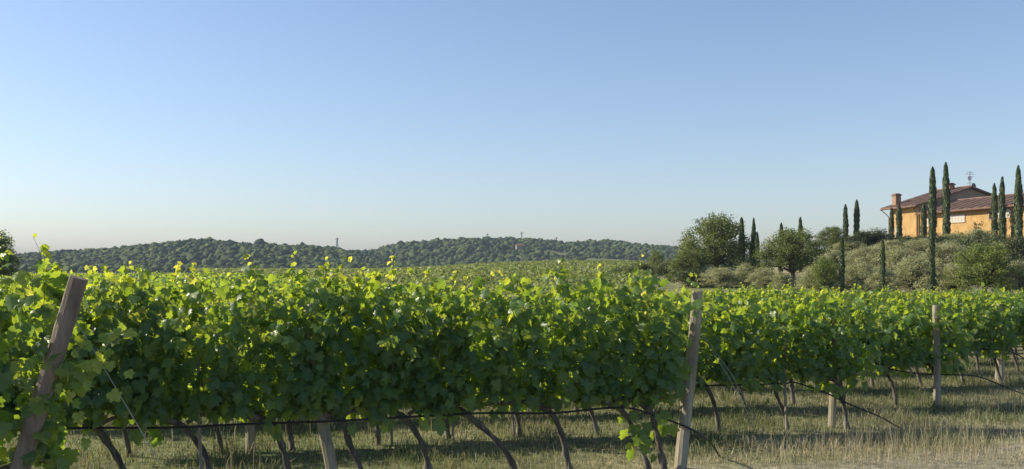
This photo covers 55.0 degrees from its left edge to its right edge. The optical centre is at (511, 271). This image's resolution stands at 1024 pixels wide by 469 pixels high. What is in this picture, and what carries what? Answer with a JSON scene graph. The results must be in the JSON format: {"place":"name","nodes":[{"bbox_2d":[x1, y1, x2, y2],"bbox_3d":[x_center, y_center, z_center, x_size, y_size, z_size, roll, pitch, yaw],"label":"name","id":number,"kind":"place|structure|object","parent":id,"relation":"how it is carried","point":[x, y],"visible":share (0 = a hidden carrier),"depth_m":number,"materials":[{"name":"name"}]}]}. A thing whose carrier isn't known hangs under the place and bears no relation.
{"place":"outdoors","nodes":[
{"label":"outdoors","id":0,"kind":"place"},
{"bbox_2d":[158,244,647,260],"bbox_3d":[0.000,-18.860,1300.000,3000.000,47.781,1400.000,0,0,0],"label":"hills","id":1,"kind":"structure","parent":0,"point":[545,251],"depth_m":1086.41,"materials":[{"name":"green plant"}]},
{"bbox_2d":[1,236,785,272],"bbox_3d":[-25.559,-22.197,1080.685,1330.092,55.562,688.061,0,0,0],"label":"woodland","id":2,"kind":"object","parent":1,"relation":"on","point":[171,254],"visible":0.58,"depth_m":1005.93,"materials":[{"name":"green plant"}]},
{"bbox_2d":[67,416,801,468],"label":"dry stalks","id":3,"kind":"object","parent":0,"point":[354,444],"visible":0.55,"depth_m":10.86,"materials":[{"name":"beige plant"}]},
{"bbox_2d":[0,244,1023,468],"bbox_3d":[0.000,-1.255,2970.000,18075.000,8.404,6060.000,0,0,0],"label":"ground","id":4,"kind":"structure","parent":0,"point":[670,287],"depth_m":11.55,"materials":[{"name":"green plant"}]},
{"bbox_2d":[0,229,29,275],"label":"oak tree","id":5,"kind":"object","parent":4,"relation":"on","point":[5,241],"visible":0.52,"depth_m":78.06,"materials":[{"name":"green plant"}]},
{"bbox_2d":[0,253,50,333],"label":"grapevine","id":6,"kind":"object","parent":4,"relation":"on","point":[5,314],"visible":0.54,"depth_m":6.60,"materials":[{"name":"green plant"}]},
{"bbox_2d":[9,275,87,468],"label":"vineyard post","id":7,"kind":"object","parent":4,"relation":"on","point":[63,328],"visible":0.86,"depth_m":6.37,"materials":[{"name":"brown wood"}]},
{"bbox_2d":[2,269,116,432],"bbox_3d":[-4.416,0.982,8.555,1.807,2.212,1.157,0,0,16],"label":"grapevine","id":8,"kind":"object","parent":4,"relation":"on","point":[11,408],"visible":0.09,"depth_m":8.49,"materials":[{"name":"green plant"}]},
{"bbox_2d":[0,261,133,468],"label":"grapevine","id":9,"kind":"object","parent":4,"relation":"on","point":[86,401],"visible":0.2,"depth_m":8.55,"materials":[{"name":"green plant"}]},
{"bbox_2d":[0,233,137,468],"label":"grapevine","id":10,"kind":"object","parent":4,"relation":"on","point":[49,452],"visible":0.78,"depth_m":6.43,"materials":[{"name":"green plant"}]},
{"bbox_2d":[61,292,131,456],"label":"grapevine","id":11,"kind":"object","parent":4,"relation":"on","point":[126,441],"visible":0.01,"depth_m":10.86,"materials":[{"name":"brown plant"}]},
{"bbox_2d":[17,261,176,468],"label":"grapevine","id":12,"kind":"object","parent":4,"relation":"on","point":[135,406],"visible":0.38,"depth_m":8.66,"materials":[{"name":"green plant"}]},
{"bbox_2d":[86,261,281,468],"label":"grapevine","id":13,"kind":"object","parent":4,"relation":"on","point":[171,400],"visible":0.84,"depth_m":8.77,"materials":[{"name":"green plant"}]},
{"bbox_2d":[196,352,202,468],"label":"vine stake","id":14,"kind":"object","parent":4,"relation":"on","point":[199,441],"visible":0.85,"depth_m":8.89,"materials":[{"name":"brown wood"}]},
{"bbox_2d":[152,305,279,453],"bbox_3d":[-3.270,1.207,11.106,1.541,1.818,1.154,0,0,6],"label":"grapevine","id":15,"kind":"object","parent":4,"relation":"on","point":[218,433],"visible":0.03,"depth_m":11.09,"materials":[{"name":"green plant"}]},
{"bbox_2d":[95,250,367,468],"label":"grapevine","id":16,"kind":"object","parent":4,"relation":"on","point":[266,401],"visible":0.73,"depth_m":8.97,"materials":[{"name":"green plant"}]},
{"bbox_2d":[206,295,283,337],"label":"grapevine","id":17,"kind":"object","parent":4,"relation":"on","point":[218,315],"visible":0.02,"depth_m":12.94,"materials":[{"name":"green plant"}]},
{"bbox_2d":[245,302,255,453],"bbox_3d":[-2.975,1.255,11.195,0.133,1.852,0.120,0,0,0],"label":"row post","id":18,"kind":"object","parent":4,"relation":"on","point":[249,434],"visible":0.19,"depth_m":11.15,"materials":[{"name":"grey wood"}]},
{"bbox_2d":[219,297,325,450],"bbox_3d":[-2.601,1.178,11.234,1.660,1.863,0.906,0,0,-14],"label":"grapevine","id":19,"kind":"object","parent":4,"relation":"on","point":[290,437],"visible":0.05,"depth_m":11.25,"materials":[{"name":"green plant"}]},
{"bbox_2d":[304,311,337,468],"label":"row post","id":20,"kind":"object","parent":4,"relation":"on","point":[327,447],"visible":0.41,"depth_m":9.20,"materials":[{"name":"grey wood"}]},
{"bbox_2d":[66,406,720,456],"bbox_3d":[-1.353,1.700,9.262,7.922,0.711,0.632,0,0,-19],"label":"drip hose","id":21,"kind":"object","parent":20,"relation":"attached to","point":[365,419],"visible":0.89,"depth_m":9.28,"materials":[{"name":"black rubber"}]},
{"bbox_2d":[241,252,454,468],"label":"grapevine","id":22,"kind":"object","parent":4,"relation":"on","point":[339,402],"visible":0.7,"depth_m":9.13,"materials":[{"name":"green plant"}]},
{"bbox_2d":[323,304,436,445],"bbox_3d":[-1.726,1.213,11.457,1.902,1.754,0.980,0,0,-14],"label":"grapevine","id":23,"kind":"object","parent":4,"relation":"on","point":[336,375],"depth_m":11.38,"materials":[{"name":"green plant"}]},
{"bbox_2d":[127,269,652,297],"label":"vineyard block","id":24,"kind":"structure","parent":4,"relation":"on","point":[618,279],"depth_m":95.84,"materials":[{"name":"green plant"}]},
{"bbox_2d":[347,256,474,468],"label":"grapevine","id":25,"kind":"object","parent":4,"relation":"on","point":[393,349],"visible":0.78,"depth_m":9.26,"materials":[{"name":"green plant"}]},
{"bbox_2d":[193,259,665,273],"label":"vineyard","id":26,"kind":"object","parent":4,"relation":"on","point":[572,265],"visible":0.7,"depth_m":187.55,"materials":[{"name":"green plant"}]},
{"bbox_2d":[406,308,486,440],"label":"grapevine","id":27,"kind":"object","parent":4,"relation":"on","point":[447,431],"visible":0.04,"depth_m":11.69,"materials":[{"name":"green plant"}]},
{"bbox_2d":[387,263,545,468],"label":"grapevine","id":28,"kind":"object","parent":4,"relation":"on","point":[491,390],"visible":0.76,"depth_m":9.37,"materials":[{"name":"green plant"}]},
{"bbox_2d":[465,294,551,436],"bbox_3d":[-0.021,1.161,11.893,1.255,1.792,0.834,0,0,-14],"label":"grapevine","id":29,"kind":"object","parent":4,"relation":"on","point":[517,416],"visible":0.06,"depth_m":11.84,"materials":[{"name":"green plant"}]},
{"bbox_2d":[0,269,1023,309],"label":"vine rows","id":30,"kind":"object","parent":4,"relation":"on","point":[157,279],"visible":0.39,"depth_m":42.20,"materials":[{"name":"green plant"}]},
{"bbox_2d":[476,256,657,468],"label":"grapevine","id":31,"kind":"object","parent":4,"relation":"on","point":[538,371],"visible":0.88,"depth_m":9.58,"materials":[{"name":"green plant"}]},
{"bbox_2d":[538,299,620,434],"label":"grapevine","id":32,"kind":"object","parent":4,"relation":"on","point":[595,424],"visible":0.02,"depth_m":12.03,"materials":[{"name":"green plant"}]},
{"bbox_2d":[547,253,716,468],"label":"grapevine","id":33,"kind":"object","parent":4,"relation":"on","point":[649,381],"visible":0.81,"depth_m":9.80,"materials":[{"name":"green plant"}]},
{"bbox_2d":[601,292,688,432],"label":"grapevine","id":34,"kind":"object","parent":4,"relation":"on","point":[632,359],"visible":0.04,"depth_m":12.14,"materials":[{"name":"green plant"}]},
{"bbox_2d":[612,291,692,468],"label":"grapevine","id":35,"kind":"object","parent":4,"relation":"on","point":[658,427],"visible":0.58,"depth_m":9.92,"materials":[{"name":"green plant"}]},
{"bbox_2d":[647,249,664,268],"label":"young tree","id":36,"kind":"object","parent":4,"relation":"on","point":[655,259],"visible":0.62,"depth_m":189.46,"materials":[{"name":"green plant"}]},
{"bbox_2d":[652,258,672,281],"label":"garden shrub","id":37,"kind":"object","parent":4,"relation":"on","point":[661,269],"visible":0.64,"depth_m":129.45,"materials":[{"name":"green plant"}]},
{"bbox_2d":[630,287,722,360],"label":"grapevine","id":38,"kind":"object","parent":4,"relation":"on","point":[711,314],"visible":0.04,"depth_m":14.76,"materials":[{"name":"green plant"}]},
{"bbox_2d":[664,248,710,286],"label":"oak tree","id":39,"kind":"object","parent":4,"relation":"on","point":[696,262],"visible":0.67,"depth_m":107.40,"materials":[{"name":"green plant"}]},
{"bbox_2d":[674,291,702,468],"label":"vineyard post","id":40,"kind":"object","parent":4,"relation":"on","point":[683,435],"visible":0.86,"depth_m":10.05,"materials":[{"name":"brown wood"}]},
{"bbox_2d":[668,265,708,287],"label":"garden shrub","id":41,"kind":"object","parent":4,"relation":"on","point":[684,275],"visible":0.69,"depth_m":105.17,"materials":[{"name":"green plant"}]},
{"bbox_2d":[653,287,766,431],"bbox_3d":[2.452,1.148,12.568,1.542,1.901,0.849,0,0,-14],"label":"grapevine","id":42,"kind":"object","parent":4,"relation":"on","point":[709,369],"visible":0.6,"depth_m":12.46,"materials":[{"name":"green plant"}]},
{"bbox_2d":[667,211,754,275],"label":"oak tree","id":43,"kind":"object","parent":4,"relation":"on","point":[714,251],"visible":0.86,"depth_m":110.60,"materials":[{"name":"green plant"}]},
{"bbox_2d":[697,265,744,287],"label":"olive tree","id":44,"kind":"object","parent":4,"relation":"on","point":[725,279],"visible":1,"depth_m":102.48,"materials":[{"name":"green plant"}]},
{"bbox_2d":[685,286,786,404],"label":"grapevine","id":45,"kind":"object","parent":4,"relation":"on","point":[752,299],"visible":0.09,"depth_m":14.98,"materials":[{"name":"green plant"}]},
{"bbox_2d":[717,282,768,347],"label":"grapevine","id":46,"kind":"object","parent":4,"relation":"on","point":[741,299],"visible":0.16,"depth_m":17.29,"materials":[{"name":"green plant"}]},
{"bbox_2d":[733,262,757,285],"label":"olive tree","id":47,"kind":"object","parent":4,"relation":"on","point":[747,269],"visible":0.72,"depth_m":103.60,"materials":[{"name":"green plant"}]},
{"bbox_2d":[751,217,756,279],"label":"cypress tree","id":48,"kind":"object","parent":4,"relation":"on","point":[753,234],"visible":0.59,"depth_m":111.87,"materials":[{"name":"green plant"}]},
{"bbox_2d":[621,381,899,427],"bbox_3d":[-0.902,1.741,11.607,12.562,0.729,0.023,0,0,-14],"label":"drip hose","id":49,"kind":"object","parent":4,"relation":"on","point":[789,382],"visible":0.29,"depth_m":12.77,"materials":[{"name":"black rubber"}]},
{"bbox_2d":[744,267,777,288],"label":"olive tree","id":50,"kind":"object","parent":4,"relation":"on","point":[763,279],"visible":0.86,"depth_m":100.42,"materials":[{"name":"green plant"}]},
{"bbox_2d":[718,288,834,428],"bbox_3d":[3.397,1.143,12.716,1.660,1.951,0.906,0,0,-14],"label":"grapevine","id":51,"kind":"object","parent":4,"relation":"on","point":[767,371],"visible":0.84,"depth_m":12.63,"materials":[{"name":"green plant"}]},
{"bbox_2d":[768,271,795,289],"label":"olive tree","id":52,"kind":"object","parent":4,"relation":"on","point":[778,282],"visible":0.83,"depth_m":97.73,"materials":[{"name":"green plant"}]},
{"bbox_2d":[746,290,820,386],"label":"grapevine","id":53,"kind":"object","parent":4,"relation":"on","point":[807,300],"visible":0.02,"depth_m":17.64,"materials":[{"name":"green plant"}]},
{"bbox_2d":[784,328,787,430],"bbox_3d":[3.552,1.458,12.747,0.054,1.458,0.034,0,0,0],"label":"vine stake","id":54,"kind":"object","parent":4,"relation":"on","point":[785,402],"visible":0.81,"depth_m":12.73,"materials":[{"name":"brown wood"}]},
{"bbox_2d":[744,292,831,404],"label":"grapevine","id":55,"kind":"object","parent":4,"relation":"on","point":[791,387],"visible":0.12,"depth_m":15.23,"materials":[{"name":"green plant"}]},
{"bbox_2d":[766,279,813,315],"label":"grapevine","id":56,"kind":"object","parent":4,"relation":"on","point":[799,293],"visible":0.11,"depth_m":20.11,"materials":[{"name":"green plant"}]},
{"bbox_2d":[752,226,832,286],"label":"oak tree","id":57,"kind":"object","parent":4,"relation":"on","point":[791,245],"visible":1,"depth_m":102.96,"materials":[{"name":"green plant"}]},
{"bbox_2d":[795,267,823,291],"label":"olive tree","id":58,"kind":"object","parent":4,"relation":"on","point":[806,273],"visible":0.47,"depth_m":90.79,"materials":[{"name":"green plant"}]},
{"bbox_2d":[805,255,839,290],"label":"young tree","id":59,"kind":"object","parent":4,"relation":"on","point":[828,274],"visible":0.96,"depth_m":87.55,"materials":[{"name":"green plant"}]},
{"bbox_2d":[813,225,848,248],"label":"oak tree","id":60,"kind":"object","parent":4,"relation":"on","point":[833,234],"visible":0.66,"depth_m":135.45,"materials":[{"name":"green plant"}]},
{"bbox_2d":[828,319,837,427],"bbox_3d":[4.285,1.381,13.142,0.130,1.637,0.101,0,0,0],"label":"vineyard post","id":61,"kind":"object","parent":4,"relation":"on","point":[832,407],"visible":0.38,"depth_m":13.10,"materials":[{"name":"grey wood"}]},
{"bbox_2d":[812,249,858,265],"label":"olive tree","id":62,"kind":"object","parent":4,"relation":"on","point":[834,256],"visible":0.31,"depth_m":117.52,"materials":[{"name":"green plant"}]},
{"bbox_2d":[809,287,874,405],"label":"grapevine","id":63,"kind":"object","parent":4,"relation":"on","point":[867,308],"visible":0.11,"depth_m":15.35,"materials":[{"name":"green plant"}]},
{"bbox_2d":[838,236,845,292],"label":"cypress tree","id":64,"kind":"object","parent":4,"relation":"on","point":[841,267],"visible":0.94,"depth_m":86.80,"materials":[{"name":"green plant"}]},
{"bbox_2d":[843,204,848,237],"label":"cypress tree","id":65,"kind":"object","parent":4,"relation":"on","point":[845,219],"visible":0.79,"depth_m":138.75,"materials":[{"name":"green plant"}]},
{"bbox_2d":[828,241,866,252],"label":"olive tree","id":66,"kind":"object","parent":4,"relation":"on","point":[847,247],"visible":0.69,"depth_m":127.22,"materials":[{"name":"green plant"}]},
{"bbox_2d":[784,283,917,428],"bbox_3d":[4.416,1.139,13.064,1.741,1.987,0.868,0,0,-14],"label":"grapevine","id":67,"kind":"object","parent":4,"relation":"on","point":[843,351],"visible":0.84,"depth_m":12.90,"materials":[{"name":"green plant"}]},
{"bbox_2d":[853,199,859,235],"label":"cypress tree","id":68,"kind":"object","parent":4,"relation":"on","point":[856,216],"visible":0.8,"depth_m":138.71,"materials":[{"name":"green plant"}]},
{"bbox_2d":[836,246,880,270],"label":"olive tree","id":69,"kind":"object","parent":4,"relation":"on","point":[857,255],"visible":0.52,"depth_m":111.34,"materials":[{"name":"green plant"}]},
{"bbox_2d":[833,259,889,291],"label":"olive tree","id":70,"kind":"object","parent":4,"relation":"on","point":[855,273],"visible":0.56,"depth_m":88.36,"materials":[{"name":"green plant"}]},
{"bbox_2d":[813,289,910,386],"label":"grapevine","id":71,"kind":"object","parent":4,"relation":"on","point":[852,311],"visible":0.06,"depth_m":18.00,"materials":[{"name":"green plant"}]},
{"bbox_2d":[853,227,889,247],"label":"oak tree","id":72,"kind":"object","parent":4,"relation":"on","point":[878,234],"visible":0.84,"depth_m":130.55,"materials":[{"name":"green plant"}]},
{"bbox_2d":[835,282,917,372],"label":"grapevine","id":73,"kind":"object","parent":4,"relation":"on","point":[859,288],"visible":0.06,"depth_m":20.47,"materials":[{"name":"green plant"}]},
{"bbox_2d":[860,265,901,292],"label":"olive tree","id":74,"kind":"object","parent":4,"relation":"on","point":[890,275],"visible":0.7,"depth_m":85.68,"materials":[{"name":"green plant"}]},
{"bbox_2d":[879,238,885,289],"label":"cypress tree","id":75,"kind":"object","parent":4,"relation":"on","point":[882,265],"visible":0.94,"depth_m":84.86,"materials":[{"name":"green plant"}]},
{"bbox_2d":[841,296,929,405],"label":"grapevine","id":76,"kind":"object","parent":4,"relation":"on","point":[899,360],"visible":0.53,"depth_m":15.54,"materials":[{"name":"green plant"}]},
{"bbox_2d":[866,239,915,258],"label":"olive tree","id":77,"kind":"object","parent":4,"relation":"on","point":[888,243],"visible":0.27,"depth_m":121.22,"materials":[{"name":"green plant"}]},
{"bbox_2d":[870,244,927,279],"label":"olive tree","id":78,"kind":"object","parent":4,"relation":"on","point":[891,257],"visible":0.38,"depth_m":107.21,"materials":[{"name":"green plant"}]},
{"bbox_2d":[895,204,902,240],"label":"cypress tree","id":79,"kind":"object","parent":4,"relation":"on","point":[899,219],"visible":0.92,"depth_m":139.74,"materials":[{"name":"green plant"}]},
{"bbox_2d":[873,288,945,385],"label":"grapevine","id":80,"kind":"object","parent":4,"relation":"on","point":[897,298],"visible":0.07,"depth_m":18.25,"materials":[{"name":"green plant"}]},
{"bbox_2d":[889,253,944,291],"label":"olive tree","id":81,"kind":"object","parent":4,"relation":"on","point":[916,280],"visible":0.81,"depth_m":89.42,"materials":[{"name":"green plant"}]},
{"bbox_2d":[898,238,940,258],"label":"olive tree","id":82,"kind":"object","parent":4,"relation":"on","point":[917,245],"visible":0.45,"depth_m":121.00,"materials":[{"name":"green plant"}]},
{"bbox_2d":[920,203,927,237],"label":"cypress tree","id":83,"kind":"object","parent":4,"relation":"on","point":[923,229],"visible":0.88,"depth_m":136.78,"materials":[{"name":"green plant"}]},
{"bbox_2d":[927,228,935,291],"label":"cypress tree","id":84,"kind":"object","parent":4,"relation":"on","point":[931,282],"visible":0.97,"depth_m":82.82,"materials":[{"name":"green plant"}]},
{"bbox_2d":[928,167,936,238],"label":"cypress tree","id":85,"kind":"object","parent":4,"relation":"on","point":[932,212],"visible":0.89,"depth_m":134.68,"materials":[{"name":"green plant"}]},
{"bbox_2d":[932,305,940,406],"bbox_3d":[6.793,1.406,15.730,0.132,1.744,0.120,0,0,0],"label":"vineyard post","id":86,"kind":"object","parent":4,"relation":"on","point":[936,374],"visible":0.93,"depth_m":15.69,"materials":[{"name":"grey wood"}]},
{"bbox_2d":[896,289,986,377],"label":"grapevine","id":87,"kind":"object","parent":4,"relation":"on","point":[922,331],"visible":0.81,"depth_m":15.78,"materials":[{"name":"green plant"}]},
{"bbox_2d":[941,161,950,235],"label":"cypress tree","id":88,"kind":"object","parent":4,"relation":"on","point":[945,203],"visible":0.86,"depth_m":132.74,"materials":[{"name":"green plant"}]},
{"bbox_2d":[920,239,973,277],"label":"olive tree","id":89,"kind":"object","parent":4,"relation":"on","point":[943,257],"visible":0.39,"depth_m":109.24,"materials":[{"name":"green plant"}]},
{"bbox_2d":[913,290,984,384],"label":"grapevine","id":90,"kind":"object","parent":4,"relation":"on","point":[973,324],"visible":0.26,"depth_m":18.35,"materials":[{"name":"green plant"}]},
{"bbox_2d":[875,363,1023,394],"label":"drip hose","id":91,"kind":"object","parent":4,"relation":"on","point":[889,367],"visible":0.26,"depth_m":15.87,"materials":[{"name":"black rubber"}]},
{"bbox_2d":[880,176,1023,239],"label":"villa","id":92,"kind":"object","parent":4,"relation":"on","point":[970,205],"visible":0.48,"depth_m":146.72,"materials":[{"name":"paint"}]},
{"bbox_2d":[935,262,976,293],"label":"olive tree","id":93,"kind":"object","parent":4,"relation":"on","point":[943,283],"visible":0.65,"depth_m":87.51,"materials":[{"name":"green plant"}]},
{"bbox_2d":[963,227,986,265],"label":"garden shrub","id":94,"kind":"object","parent":4,"relation":"on","point":[977,237],"visible":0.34,"depth_m":116.15,"materials":[{"name":"green plant"}]},
{"bbox_2d":[942,292,1010,370],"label":"grapevine","id":95,"kind":"object","parent":4,"relation":"on","point":[976,356],"visible":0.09,"depth_m":21.16,"materials":[{"name":"green plant"}]},
{"bbox_2d":[943,239,1023,292],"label":"young tree","id":96,"kind":"object","parent":4,"relation":"on","point":[985,270],"visible":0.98,"depth_m":85.21,"materials":[{"name":"green plant"}]},
{"bbox_2d":[951,292,1023,383],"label":"grapevine","id":97,"kind":"object","parent":4,"relation":"on","point":[992,313],"visible":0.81,"depth_m":18.58,"materials":[{"name":"green plant"}]},
{"bbox_2d":[979,230,1007,259],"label":"garden shrub","id":98,"kind":"object","parent":4,"relation":"on","point":[984,239],"visible":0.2,"depth_m":113.05,"materials":[{"name":"green plant"}]},
{"bbox_2d":[964,288,1023,371],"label":"grapevine","id":99,"kind":"object","parent":4,"relation":"on","point":[1019,328],"visible":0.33,"depth_m":21.31,"materials":[{"name":"green plant"}]},
{"bbox_2d":[990,183,998,241],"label":"cypress tree","id":100,"kind":"object","parent":4,"relation":"on","point":[994,212],"visible":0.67,"depth_m":124.72,"materials":[{"name":"green plant"}]},
{"bbox_2d":[995,303,1004,382],"bbox_3d":[9.403,1.435,18.961,0.178,1.656,0.172,0,0,0],"label":"vineyard post","id":101,"kind":"object","parent":4,"relation":"on","point":[1001,362],"visible":0.37,"depth_m":18.89,"materials":[{"name":"grey wood"}]},
{"bbox_2d":[998,176,1006,238],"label":"cypress tree","id":102,"kind":"object","parent":4,"relation":"on","point":[1002,220],"visible":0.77,"depth_m":122.73,"materials":[{"name":"green plant"}]},
{"bbox_2d":[989,258,1023,292],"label":"olive tree","id":103,"kind":"object","parent":4,"relation":"on","point":[1019,282],"visible":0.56,"depth_m":86.39,"materials":[{"name":"green plant"}]},
{"bbox_2d":[1001,231,1023,270],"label":"garden shrub","id":104,"kind":"object","parent":4,"relation":"on","point":[1009,243],"visible":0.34,"depth_m":110.11,"materials":[{"name":"green plant"}]},
{"bbox_2d":[1010,234,1023,261],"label":"garden shrub","id":105,"kind":"object","parent":4,"relation":"on","point":[1021,244],"visible":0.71,"depth_m":109.55,"materials":[{"name":"green plant"}]},
{"bbox_2d":[1013,165,1023,240],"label":"cypress tree","id":106,"kind":"object","parent":4,"relation":"on","point":[1018,201],"visible":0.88,"depth_m":120.78,"materials":[{"name":"green plant"}]},
{"bbox_2d":[0,0,1023,254],"label":"sky","id":107,"kind":"structure","parent":0,"point":[364,124],"materials":[{"name":"blue"}]},
{"bbox_2d":[759,384,1023,466],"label":"dry grass","id":108,"kind":"structure","parent":0,"point":[899,449],"depth_m":11.00,"materials":[{"name":"beige plant"}]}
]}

